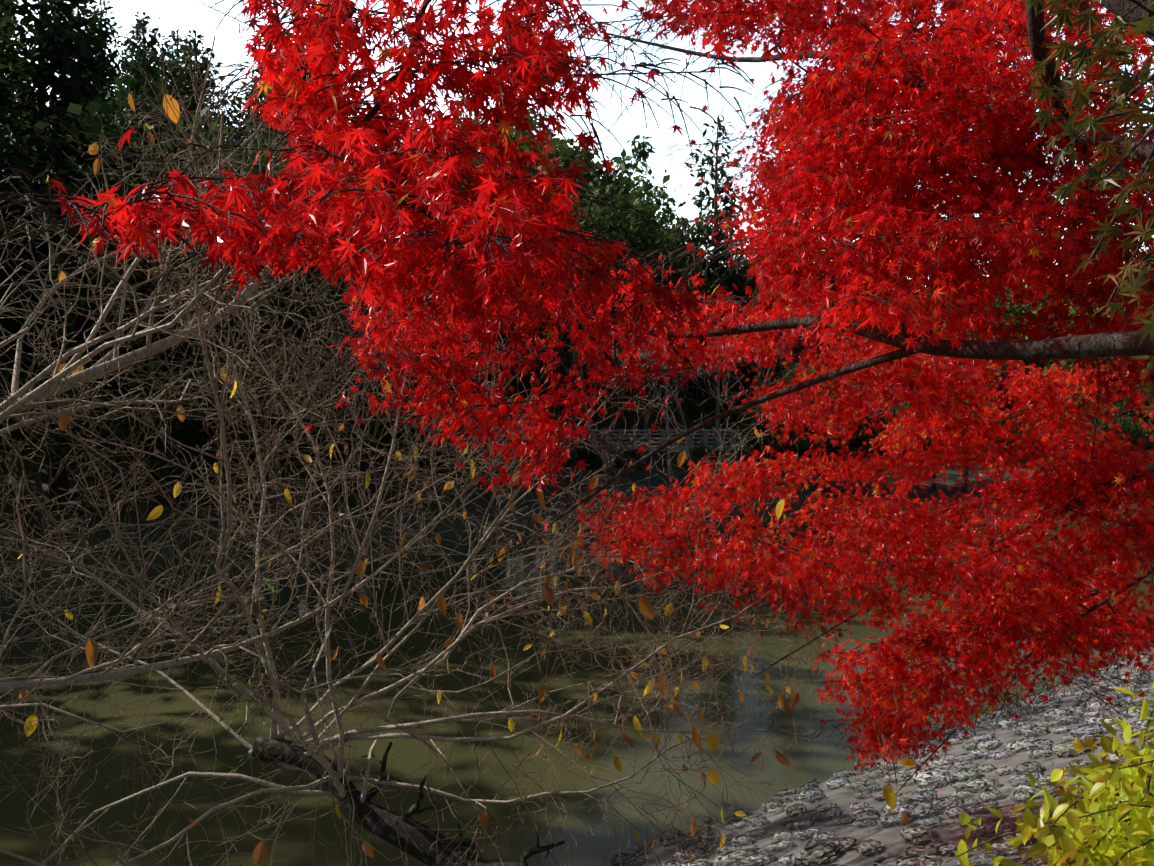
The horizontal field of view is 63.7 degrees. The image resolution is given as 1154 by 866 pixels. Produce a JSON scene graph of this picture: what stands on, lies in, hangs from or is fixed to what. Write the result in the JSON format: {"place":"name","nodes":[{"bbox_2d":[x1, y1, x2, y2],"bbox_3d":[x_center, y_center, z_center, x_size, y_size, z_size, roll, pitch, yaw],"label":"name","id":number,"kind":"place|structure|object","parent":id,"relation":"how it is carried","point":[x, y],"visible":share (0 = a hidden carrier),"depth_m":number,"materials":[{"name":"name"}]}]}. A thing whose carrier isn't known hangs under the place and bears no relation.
{"place":"outdoors","nodes":[
{"label":"outdoors","id":0,"kind":"place"},
{"bbox_2d":[0,507,1153,865],"bbox_3d":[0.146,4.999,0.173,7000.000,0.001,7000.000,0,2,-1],"label":"water","id":1,"kind":"structure","parent":0,"point":[822,761],"depth_m":14.50,"materials":[{"name":"green liquid"}]},
{"bbox_2d":[0,328,1153,861],"bbox_3d":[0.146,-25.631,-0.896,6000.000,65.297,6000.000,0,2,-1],"label":"terrain","id":2,"kind":"structure","parent":0,"point":[460,526],"depth_m":35.07,"materials":[{"name":"brown soil"}]},
{"bbox_2d":[0,0,952,865],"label":"bare tree","id":3,"kind":"object","parent":2,"relation":"on","point":[410,836],"depth_m":6.44,"materials":[{"name":"brown wood"}]},
{"bbox_2d":[0,0,1153,810],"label":"maple","id":4,"kind":"object","parent":2,"relation":"on","point":[515,206],"depth_m":3.90,"materials":[{"name":"red plant"}]},
{"bbox_2d":[0,0,1153,535],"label":"forest","id":5,"kind":"object","parent":2,"relation":"on","point":[34,140],"visible":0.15,"depth_m":32.52,"materials":[{"name":"green plant"}]},
{"bbox_2d":[538,263,826,478],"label":"bare trees","id":6,"kind":"object","parent":2,"relation":"on","point":[668,459],"visible":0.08,"depth_m":50.41,"materials":[{"name":"brown plant"}]},
{"bbox_2d":[300,675,1149,865],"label":"fallen leaves","id":7,"kind":"object","parent":2,"relation":"on","point":[815,782],"visible":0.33,"depth_m":10.30,"materials":[{"name":"orange plant"}]},
{"bbox_2d":[478,429,1005,465],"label":"railing","id":8,"kind":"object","parent":2,"relation":"on","point":[682,448],"visible":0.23,"depth_m":61.96,"materials":[{"name":"grey wood"}]},
{"bbox_2d":[610,646,1153,865],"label":"stone revetment","id":9,"kind":"object","parent":2,"relation":"on","point":[822,824],"visible":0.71,"depth_m":9.30,"materials":[{"name":"grey stone"}]},
{"bbox_2d":[855,647,1148,765],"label":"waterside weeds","id":10,"kind":"object","parent":2,"relation":"on","point":[983,705],"visible":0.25,"depth_m":14.47,"materials":[{"name":"brown plant"}]},
{"bbox_2d":[933,683,1153,865],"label":"shrub","id":11,"kind":"object","parent":2,"relation":"on","point":[1112,847],"depth_m":2.67,"materials":[{"name":"yellow plant"}]},
{"bbox_2d":[4,0,1153,286],"label":"sky","id":12,"kind":"structure","parent":0,"point":[174,14],"materials":[{"name":"white"}]}
]}

